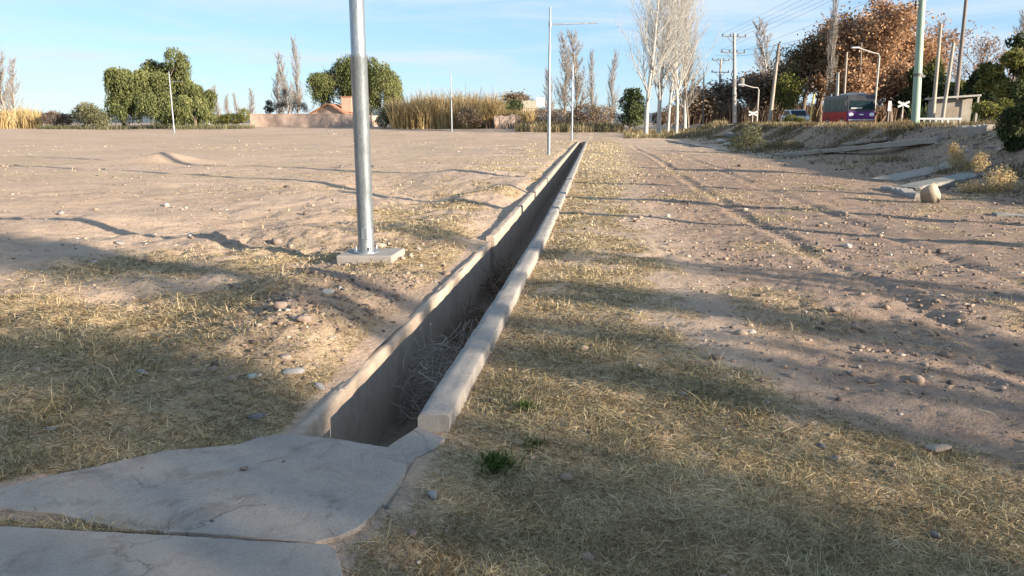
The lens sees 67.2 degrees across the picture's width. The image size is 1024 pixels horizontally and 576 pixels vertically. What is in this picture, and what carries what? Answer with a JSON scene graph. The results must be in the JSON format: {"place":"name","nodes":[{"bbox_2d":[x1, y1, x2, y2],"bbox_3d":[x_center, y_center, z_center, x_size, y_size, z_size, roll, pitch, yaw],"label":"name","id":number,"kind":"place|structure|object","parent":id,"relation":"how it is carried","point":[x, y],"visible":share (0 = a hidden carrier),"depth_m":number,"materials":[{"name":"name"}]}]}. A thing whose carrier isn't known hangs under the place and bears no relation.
{"place":"outdoors","nodes":[
{"label":"outdoors","id":0,"kind":"place"},
{"bbox_2d":[0,108,680,122],"bbox_3d":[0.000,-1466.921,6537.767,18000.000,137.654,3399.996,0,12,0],"label":"hills","id":1,"kind":"structure","parent":0,"point":[374,113],"depth_m":5671.85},
{"bbox_2d":[0,123,1023,575],"bbox_3d":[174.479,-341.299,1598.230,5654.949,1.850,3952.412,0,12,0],"label":"ground","id":2,"kind":"structure","parent":0,"point":[162,157],"depth_m":7.52,"materials":[{"name":"soil"}]},
{"bbox_2d":[0,40,16,112],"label":"bare poplar","id":3,"kind":"object","parent":2,"relation":"on","point":[3,99],"visible":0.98,"depth_m":116.00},
{"bbox_2d":[4,55,23,111],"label":"bare poplar","id":4,"kind":"object","parent":2,"relation":"on","point":[11,63],"visible":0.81,"depth_m":130.39,"materials":[{"name":"beige plant"}]},
{"bbox_2d":[0,103,44,128],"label":"dry canes","id":5,"kind":"object","parent":2,"relation":"on","point":[19,118],"visible":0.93,"depth_m":98.68,"materials":[{"name":"plant"}]},
{"bbox_2d":[37,110,74,125],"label":"leafy shrub","id":6,"kind":"object","parent":2,"relation":"on","point":[61,119],"visible":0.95,"depth_m":97.48,"materials":[{"name":"brown plant"}]},
{"bbox_2d":[67,101,110,127],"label":"leafy shrub","id":7,"kind":"object","parent":2,"relation":"on","point":[86,114],"visible":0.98,"depth_m":94.71,"materials":[{"name":"green plant"}]},
{"bbox_2d":[102,66,155,126],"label":"pepper tree","id":8,"kind":"object","parent":2,"relation":"on","point":[119,84],"visible":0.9,"depth_m":96.77,"materials":[{"name":"green plant"}]},
{"bbox_2d":[35,123,254,129],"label":"dry reeds","id":9,"kind":"object","parent":2,"relation":"on","point":[147,126],"visible":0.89,"depth_m":94.44,"materials":[{"name":"grey plant"}]},
{"bbox_2d":[131,47,195,126],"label":"pepper tree","id":10,"kind":"object","parent":2,"relation":"on","point":[179,69],"visible":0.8,"depth_m":99.75,"materials":[{"name":"green plant"}]},
{"bbox_2d":[0,526,342,575],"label":"cover slab","id":11,"kind":"structure","parent":2,"relation":"on","point":[24,551],"depth_m":2.78,"materials":[{"name":"concrete"}]},
{"bbox_2d":[159,84,217,126],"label":"pepper tree","id":12,"kind":"object","parent":2,"relation":"on","point":[196,107],"visible":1,"depth_m":96.58,"materials":[{"name":"green plant"}]},
{"bbox_2d":[0,434,407,543],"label":"cover slab","id":13,"kind":"structure","parent":2,"relation":"on","point":[351,475],"depth_m":3.33,"materials":[{"name":"concrete"}]},
{"bbox_2d":[210,107,250,124],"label":"leafy shrub","id":14,"kind":"object","parent":2,"relation":"on","point":[239,117],"visible":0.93,"depth_m":100.92,"materials":[{"name":"green plant"}]},
{"bbox_2d":[271,67,284,113],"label":"bare poplar","id":15,"kind":"object","parent":2,"relation":"on","point":[275,89],"visible":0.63,"depth_m":150.19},
{"bbox_2d":[274,52,295,113],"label":"bare poplar","id":16,"kind":"object","parent":2,"relation":"on","point":[283,79],"visible":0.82,"depth_m":144.80,"materials":[{"name":"grey plant"}]},
{"bbox_2d":[270,85,311,113],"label":"bare tree","id":17,"kind":"object","parent":2,"relation":"on","point":[284,91],"visible":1,"depth_m":138.14,"materials":[{"name":"grey plant"}]},
{"bbox_2d":[289,35,305,113],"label":"bare poplar","id":18,"kind":"object","parent":2,"relation":"on","point":[296,82],"visible":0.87,"depth_m":145.17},
{"bbox_2d":[152,241,449,395],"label":"heap clods","id":19,"kind":"object","parent":2,"relation":"on","point":[299,299],"visible":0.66,"depth_m":6.05,"materials":[{"name":"soil"}]},
{"bbox_2d":[250,114,352,127],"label":"boundary wall","id":20,"kind":"structure","parent":2,"relation":"on","point":[307,120],"depth_m":104.46,"materials":[{"name":"pink paint"}]},
{"bbox_2d":[308,96,352,113],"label":"gabled house","id":21,"kind":"structure","parent":2,"relation":"on","point":[345,107],"depth_m":116.20,"materials":[{"name":"pink paint"}]},
{"bbox_2d":[305,54,403,119],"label":"pepper tree","id":22,"kind":"object","parent":2,"relation":"on","point":[326,84],"visible":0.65,"depth_m":121.04,"materials":[{"name":"green plant"}]},
{"bbox_2d":[336,248,404,264],"bbox_3d":[-1.608,-0.317,8.821,0.660,0.200,0.500,0,13,9],"label":"concrete pad","id":23,"kind":"object","parent":2,"relation":"on","point":[349,256],"visible":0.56,"depth_m":8.60,"materials":[{"name":"concrete"}]},
{"bbox_2d":[349,0,378,253],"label":"lamp post","id":24,"kind":"object","parent":23,"relation":"on","point":[361,123],"visible":0.95,"depth_m":8.43,"materials":[{"name":"metal"}]},
{"bbox_2d":[373,104,399,127],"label":"leafy shrub","id":25,"kind":"object","parent":2,"relation":"on","point":[383,116],"visible":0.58,"depth_m":97.22,"materials":[{"name":"green plant"}]},
{"bbox_2d":[388,427,444,471],"bbox_3d":[-0.509,0.869,3.801,0.224,0.160,0.534,6,13,25],"label":"concrete apron","id":26,"kind":"object","parent":2,"relation":"on","point":[415,443],"visible":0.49,"depth_m":3.85,"materials":[{"name":"concrete"}]},
{"bbox_2d":[290,141,587,446],"bbox_3d":[2.676,-5.542,34.754,0.932,0.729,64.621,1,12,6],"label":"irrigation channel","id":27,"kind":"object","parent":2,"relation":"on","point":[362,409],"visible":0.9,"depth_m":6.14,"materials":[{"name":"concrete"}]},
{"bbox_2d":[388,319,478,432],"bbox_3d":[-0.554,0.651,6.030,0.546,0.546,1.623,1,12,7],"label":"dry brushwood","id":28,"kind":"object","parent":27,"relation":"on","point":[428,373],"visible":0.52,"depth_m":5.94,"materials":[{"name":"plant"}]},
{"bbox_2d":[439,278,498,369],"bbox_3d":[-0.322,0.296,7.909,0.548,0.454,2.400,1,12,7],"label":"dry brushwood","id":29,"kind":"object","parent":27,"relation":"on","point":[473,316],"visible":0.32,"depth_m":7.98,"materials":[{"name":"plant"}]},
{"bbox_2d":[479,252,518,304],"bbox_3d":[-0.041,-0.215,10.192,0.551,0.500,2.150,2,12,7],"label":"dry brushwood","id":30,"kind":"object","parent":27,"relation":"on","point":[500,277],"visible":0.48,"depth_m":10.00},
{"bbox_2d":[377,84,509,128],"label":"dry canes","id":31,"kind":"object","parent":2,"relation":"on","point":[432,112],"visible":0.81,"depth_m":96.11,"materials":[{"name":"plant"}]},
{"bbox_2d":[455,105,483,127],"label":"leafy shrub","id":32,"kind":"object","parent":2,"relation":"on","point":[474,118],"visible":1,"depth_m":93.98,"materials":[{"name":"brown plant"}]},
{"bbox_2d":[464,444,531,482],"bbox_3d":[-0.063,0.818,3.629,0.330,0.134,0.326,0,12,0],"label":"green weed","id":33,"kind":"object","parent":2,"relation":"on","point":[495,461],"visible":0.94,"depth_m":3.63,"materials":[{"name":"plant"}]},
{"bbox_2d":[494,114,520,128],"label":"mud wall","id":34,"kind":"structure","parent":2,"relation":"on","point":[511,118],"depth_m":94.28,"materials":[{"name":"brown"}]},
{"bbox_2d":[0,145,1023,575],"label":"half dry grass","id":35,"kind":"structure","parent":2,"relation":"on","point":[496,407],"depth_m":3.70,"materials":[{"name":"plant"}]},
{"bbox_2d":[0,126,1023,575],"bbox_3d":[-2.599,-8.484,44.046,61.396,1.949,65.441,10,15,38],"label":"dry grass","id":36,"kind":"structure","parent":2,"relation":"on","point":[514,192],"depth_m":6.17,"materials":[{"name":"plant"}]},
{"bbox_2d":[0,137,1023,575],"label":"loose straw","id":37,"kind":"object","parent":2,"relation":"on","point":[572,365],"visible":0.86,"depth_m":5.20,"materials":[{"name":"plant"}]},
{"bbox_2d":[501,97,524,113],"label":"leafy shrub","id":38,"kind":"object","parent":2,"relation":"on","point":[517,102],"visible":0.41,"depth_m":116.53,"materials":[{"name":"green plant"}]},
{"bbox_2d":[499,89,535,109],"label":"autumn tree","id":39,"kind":"object","parent":2,"relation":"on","point":[521,96],"visible":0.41,"depth_m":183.06,"materials":[{"name":"brown plant"}]},
{"bbox_2d":[498,105,539,122],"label":"dry canes","id":40,"kind":"object","parent":2,"relation":"on","point":[526,115],"visible":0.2,"depth_m":98.20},
{"bbox_2d":[513,396,541,413],"bbox_3d":[0.089,0.658,4.358,0.189,0.090,0.190,0,12,0],"label":"green weed","id":41,"kind":"object","parent":2,"relation":"on","point":[526,405],"visible":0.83,"depth_m":4.36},
{"bbox_2d":[484,118,606,128],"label":"dry reeds","id":42,"kind":"object","parent":2,"relation":"on","point":[489,126],"visible":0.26,"depth_m":94.52,"materials":[{"name":"brown plant"}]},
{"bbox_2d":[542,67,556,110],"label":"bare poplar","id":43,"kind":"object","parent":2,"relation":"on","point":[546,93],"visible":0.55,"depth_m":155.59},
{"bbox_2d":[532,107,570,122],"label":"leafy shrub","id":44,"kind":"object","parent":2,"relation":"on","point":[553,115],"visible":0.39,"depth_m":100.93,"materials":[{"name":"brown plant"}]},
{"bbox_2d":[554,30,576,118],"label":"bare poplar","id":45,"kind":"object","parent":2,"relation":"on","point":[567,79],"visible":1,"depth_m":144.31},
{"bbox_2d":[513,118,624,132],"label":"dry reeds","id":46,"kind":"object","parent":2,"relation":"on","point":[563,126],"visible":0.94,"depth_m":87.46,"materials":[{"name":"plant"}]},
{"bbox_2d":[547,7,597,153],"bbox_3d":[2.921,-9.920,37.378,2.436,6.978,0.170,-2,12,-10],"label":"lamp post","id":47,"kind":"object","parent":2,"relation":"on","point":[549,105],"visible":0.9,"depth_m":37.13,"materials":[{"name":"metal"}]},
{"bbox_2d":[560,28,593,110],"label":"bare poplar","id":48,"kind":"object","parent":2,"relation":"on","point":[578,90],"visible":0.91,"depth_m":145.14,"materials":[{"name":"grey plant"}]},
{"bbox_2d":[563,102,617,122],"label":"leafy shrub","id":49,"kind":"object","parent":2,"relation":"on","point":[595,114],"visible":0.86,"depth_m":96.65,"materials":[{"name":"brown plant"}]},
{"bbox_2d":[587,48,597,122],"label":"bare poplar","id":50,"kind":"object","parent":2,"relation":"on","point":[592,81],"visible":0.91,"depth_m":145.24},
{"bbox_2d":[606,49,620,122],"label":"bare poplar","id":51,"kind":"object","parent":2,"relation":"on","point":[612,81],"visible":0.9,"depth_m":135.43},
{"bbox_2d":[616,86,652,129],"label":"evergreen tree","id":52,"kind":"object","parent":2,"relation":"on","point":[633,107],"visible":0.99,"depth_m":86.06,"materials":[{"name":"green plant"}]},
{"bbox_2d":[614,0,698,134],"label":"bare poplar","id":53,"kind":"object","parent":2,"relation":"on","point":[649,86],"visible":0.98,"depth_m":74.43,"materials":[{"name":"beige plant"}]},
{"bbox_2d":[626,0,710,135],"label":"bare poplar","id":54,"kind":"object","parent":2,"relation":"on","point":[660,86],"visible":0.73,"depth_m":75.90,"materials":[{"name":"beige plant"}]},
{"bbox_2d":[649,103,691,126],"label":"leafy shrub","id":55,"kind":"object","parent":2,"relation":"on","point":[664,118],"visible":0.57,"depth_m":89.62,"materials":[{"name":"brown plant"}]},
{"bbox_2d":[623,119,727,138],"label":"dry reeds","id":56,"kind":"object","parent":2,"relation":"on","point":[640,133],"visible":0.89,"depth_m":77.08,"materials":[{"name":"plant"}]},
{"bbox_2d":[641,0,710,133],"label":"bare poplar","id":57,"kind":"object","parent":2,"relation":"on","point":[676,87],"visible":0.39,"depth_m":78.67,"materials":[{"name":"white plant"}]},
{"bbox_2d":[641,0,723,132],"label":"bare poplar","id":58,"kind":"object","parent":2,"relation":"on","point":[671,98],"visible":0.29,"depth_m":81.27,"materials":[{"name":"white plant"}]},
{"bbox_2d":[666,0,709,128],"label":"bare poplar","id":59,"kind":"object","parent":2,"relation":"on","point":[689,102],"visible":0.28,"depth_m":84.89,"materials":[{"name":"grey plant"}]},
{"bbox_2d":[673,82,731,120],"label":"autumn tree","id":60,"kind":"object","parent":2,"relation":"on","point":[697,102],"visible":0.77,"depth_m":100.81,"materials":[{"name":"brown plant"}]},
{"bbox_2d":[721,33,745,123],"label":"utility pole","id":61,"kind":"object","parent":2,"relation":"on","point":[734,80],"visible":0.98,"depth_m":88.59,"materials":[{"name":"concrete"}]},
{"bbox_2d":[724,122,767,152],"bbox_3d":[12.788,-8.122,42.395,1.545,1.958,2.774,-5,13,-23],"label":"leafy shrub","id":62,"kind":"object","parent":2,"relation":"on","point":[745,131],"visible":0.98,"depth_m":42.08,"materials":[{"name":"green plant"}]},
{"bbox_2d":[751,17,779,74],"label":"bare poplar","id":63,"kind":"object","parent":2,"relation":"on","point":[761,60],"visible":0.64,"depth_m":163.62,"materials":[{"name":"grey plant"}]},
{"bbox_2d":[768,44,785,121],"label":"wooden pole","id":64,"kind":"object","parent":2,"relation":"on","point":[773,86],"visible":0.78,"depth_m":71.52,"materials":[{"name":"brown wood"}]},
{"bbox_2d":[769,68,807,113],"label":"tree","id":65,"kind":"object","parent":2,"relation":"on","point":[788,92],"visible":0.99,"depth_m":90.64,"materials":[{"name":"green plant"}]},
{"bbox_2d":[780,110,811,121],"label":"parked car","id":66,"kind":"object","parent":2,"relation":"on","point":[800,113],"visible":0.34,"depth_m":69.49,"materials":[{"name":"silver metal"}]},
{"bbox_2d":[688,98,904,124],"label":"undergrowth","id":67,"kind":"object","parent":2,"relation":"on","point":[726,113],"visible":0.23,"depth_m":102.19,"materials":[{"name":"brown plant"}]},
{"bbox_2d":[765,29,845,109],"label":"autumn tree","id":68,"kind":"object","parent":2,"relation":"on","point":[793,63],"visible":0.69,"depth_m":94.97,"materials":[{"name":"brown plant"}]},
{"bbox_2d":[624,151,1023,444],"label":"clods","id":69,"kind":"object","parent":2,"relation":"on","point":[1004,386],"visible":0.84,"depth_m":6.97,"materials":[{"name":"soil"}]},
{"bbox_2d":[825,0,839,96],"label":"bare poplar","id":70,"kind":"object","parent":2,"relation":"on","point":[830,75],"visible":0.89,"depth_m":88.16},
{"bbox_2d":[795,9,875,93],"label":"autumn tree","id":71,"kind":"object","parent":2,"relation":"on","point":[847,38],"visible":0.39,"depth_m":93.64,"materials":[{"name":"brown plant"}]},
{"bbox_2d":[689,119,1023,198],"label":"bank grass","id":72,"kind":"structure","parent":2,"relation":"on","point":[780,123],"depth_m":32.68,"materials":[{"name":"plant"}]},
{"bbox_2d":[774,137,945,155],"bbox_3d":[14.106,-5.832,32.343,0.492,1.171,10.596,-3,12,-12],"label":"concrete rib","id":73,"kind":"object","parent":2,"relation":"on","point":[903,143],"visible":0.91,"depth_m":30.48,"materials":[{"name":"concrete"}]},
{"bbox_2d":[822,52,899,103],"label":"autumn tree","id":74,"kind":"object","parent":2,"relation":"on","point":[867,83],"visible":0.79,"depth_m":83.11,"materials":[{"name":"brown plant"}]},
{"bbox_2d":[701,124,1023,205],"bbox_3d":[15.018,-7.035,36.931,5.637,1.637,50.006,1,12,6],"label":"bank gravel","id":75,"kind":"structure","parent":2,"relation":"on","point":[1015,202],"depth_m":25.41,"materials":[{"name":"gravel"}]},
{"bbox_2d":[708,117,1023,183],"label":"bank scrub","id":76,"kind":"object","parent":2,"relation":"on","point":[906,126],"visible":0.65,"depth_m":33.96,"materials":[{"name":"beige plant"}]},
{"bbox_2d":[814,0,933,75],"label":"autumn tree","id":77,"kind":"object","parent":2,"relation":"on","point":[882,35],"visible":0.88,"depth_m":89.62,"materials":[{"name":"brown plant"}]},
{"bbox_2d":[855,0,933,122],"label":"autumn tree","id":78,"kind":"object","parent":2,"relation":"on","point":[890,119],"visible":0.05,"depth_m":97.45,"materials":[{"name":"brown plant"}]},
{"bbox_2d":[880,186,919,198],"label":"concrete beam","id":79,"kind":"structure","parent":2,"relation":"on","point":[911,193],"depth_m":17.39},
{"bbox_2d":[873,54,950,121],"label":"autumn tree","id":80,"kind":"object","parent":2,"relation":"on","point":[895,71],"visible":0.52,"depth_m":85.30,"materials":[{"name":"brown plant"}]},
{"bbox_2d":[869,162,960,181],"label":"broken slab","id":81,"kind":"structure","parent":2,"relation":"on","point":[906,175],"depth_m":21.82,"materials":[{"name":"concrete"}]},
{"bbox_2d":[911,0,925,122],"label":"utility pole","id":82,"kind":"object","parent":2,"relation":"on","point":[918,75],"visible":0.88,"depth_m":32.61,"materials":[{"name":"metal"}]},
{"bbox_2d":[893,66,950,118],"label":"evergreen tree","id":83,"kind":"object","parent":2,"relation":"on","point":[905,95],"visible":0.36,"depth_m":81.72,"materials":[{"name":"green plant"}]},
{"bbox_2d":[890,27,957,120],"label":"autumn tree","id":84,"kind":"object","parent":2,"relation":"on","point":[928,53],"visible":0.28,"depth_m":99.53,"materials":[{"name":"brown plant"}]},
{"bbox_2d":[920,182,940,202],"bbox_3d":[8.572,-1.851,15.779,0.519,0.640,0.367,-18,22,-56],"label":"boulder","id":85,"kind":"object","parent":2,"relation":"on","point":[930,193],"visible":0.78,"depth_m":15.64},
{"bbox_2d":[930,24,942,122],"bbox_3d":[27.710,-13.533,50.281,0.398,7.034,0.280,0,12,0],"label":"wooden pole","id":86,"kind":"object","parent":2,"relation":"on","point":[933,106],"visible":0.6,"depth_m":50.14,"materials":[{"name":"brown wood"}]},
{"bbox_2d":[924,444,951,452],"bbox_3d":[2.127,0.797,3.845,0.136,0.043,0.088,-1,11,0],"label":"stone","id":87,"kind":"object","parent":2,"relation":"on","point":[937,448],"visible":0.96,"depth_m":3.81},
{"bbox_2d":[900,12,982,72],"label":"autumn tree","id":88,"kind":"object","parent":2,"relation":"on","point":[954,39],"visible":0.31,"depth_m":104.27,"materials":[{"name":"brown plant"}]},
{"bbox_2d":[897,173,986,190],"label":"broken slab","id":89,"kind":"structure","parent":2,"relation":"on","point":[946,181],"depth_m":18.91,"materials":[{"name":"grey concrete"}]},
{"bbox_2d":[922,56,966,98],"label":"evergreen tree","id":90,"kind":"object","parent":2,"relation":"on","point":[928,68],"visible":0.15,"depth_m":81.10,"materials":[{"name":"green plant"}]},
{"bbox_2d":[940,42,954,121],"bbox_3d":[27.349,-12.483,48.460,0.395,5.693,0.240,0,12,0],"label":"wooden pole","id":91,"kind":"object","parent":2,"relation":"on","point":[947,82],"visible":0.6,"depth_m":48.30,"materials":[{"name":"brown wood"}]},
{"bbox_2d":[925,94,981,122],"bbox_3d":[31.385,-12.506,55.092,3.001,2.530,2.200,3,12,12],"label":"shelter","id":92,"kind":"object","parent":2,"relation":"on","point":[957,108],"visible":0.68,"depth_m":54.55,"materials":[{"name":"concrete"}]},
{"bbox_2d":[905,99,1014,122],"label":"undergrowth","id":93,"kind":"object","parent":2,"relation":"on","point":[923,111],"visible":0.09,"depth_m":73.11,"materials":[{"name":"green plant"}]},
{"bbox_2d":[945,141,980,170],"bbox_3d":[12.845,-3.607,21.927,0.991,1.154,0.771,11,16,40],"label":"leafy shrub","id":94,"kind":"object","parent":2,"relation":"on","point":[960,161],"visible":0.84,"depth_m":21.95,"materials":[{"name":"plant"}]},
{"bbox_2d":[937,69,997,104],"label":"evergreen tree","id":95,"kind":"object","parent":2,"relation":"on","point":[970,83],"visible":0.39,"depth_m":76.71,"materials":[{"name":"green plant"}]},
{"bbox_2d":[958,124,994,134],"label":"concrete block","id":96,"kind":"structure","parent":2,"relation":"on","point":[971,129],"depth_m":25.48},
{"bbox_2d":[947,27,1010,81],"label":"autumn tree","id":97,"kind":"object","parent":2,"relation":"on","point":[985,48],"visible":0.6,"depth_m":106.75,"materials":[{"name":"brown plant"}]},
{"bbox_2d":[954,150,1022,192],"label":"leafy shrub","id":98,"kind":"object","parent":2,"relation":"on","point":[989,179],"visible":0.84,"depth_m":17.11,"materials":[{"name":"plant"}]},
{"bbox_2d":[970,97,1014,121],"bbox_3d":[30.280,-10.838,48.751,2.883,2.418,1.967,0,12,0],"label":"leafy shrub","id":99,"kind":"object","parent":2,"relation":"on","point":[984,109],"visible":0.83,"depth_m":48.25,"materials":[{"name":"green plant"}]},
{"bbox_2d":[973,43,1023,106],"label":"evergreen tree","id":100,"kind":"object","parent":2,"relation":"on","point":[995,79],"visible":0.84,"depth_m":59.24,"materials":[{"name":"green plant"}]},
{"bbox_2d":[988,79,1023,152],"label":"leafy shrub","id":101,"kind":"object","parent":2,"relation":"on","point":[1011,136],"visible":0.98,"depth_m":21.56,"materials":[{"name":"green plant"}]},
{"bbox_2d":[1003,31,1023,49],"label":"evergreen tree","id":102,"kind":"object","parent":2,"relation":"on","point":[1017,38],"visible":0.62,"depth_m":71.24,"materials":[{"name":"green plant"}]},
{"bbox_2d":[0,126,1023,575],"bbox_3d":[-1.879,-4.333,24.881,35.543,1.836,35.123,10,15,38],"label":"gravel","id":103,"kind":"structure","parent":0,"point":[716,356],"depth_m":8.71,"materials":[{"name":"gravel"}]},
{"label":"road","id":104,"kind":"structure","parent":0,"visible":0},
{"bbox_2d":[706,77,746,108],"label":"autumn tree","id":105,"kind":"object","parent":104,"relation":"on","point":[727,89],"visible":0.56,"depth_m":113.29,"materials":[{"name":"brown plant"}]},
{"bbox_2d":[729,67,770,106],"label":"autumn tree","id":106,"kind":"object","parent":104,"relation":"on","point":[746,82],"visible":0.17,"depth_m":113.95,"materials":[{"name":"brown plant"}]},
{"bbox_2d":[743,71,780,111],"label":"autumn tree","id":107,"kind":"object","parent":104,"relation":"on","point":[764,85],"visible":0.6,"depth_m":103.36,"materials":[{"name":"brown plant"}]},
{"bbox_2d":[822,93,880,122],"bbox_3d":[29.105,-15.389,66.636,2.840,2.785,7.199,1,12,6],"label":"bus","id":108,"kind":"object","parent":104,"relation":"on","point":[844,107],"visible":0.83,"depth_m":63.50,"materials":[{"name":"red paint"}]},
{"bbox_2d":[954,0,967,98],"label":"wooden pole","id":109,"kind":"object","parent":104,"relation":"on","point":[958,72],"visible":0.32,"depth_m":55.58,"materials":[{"name":"brown wood"}]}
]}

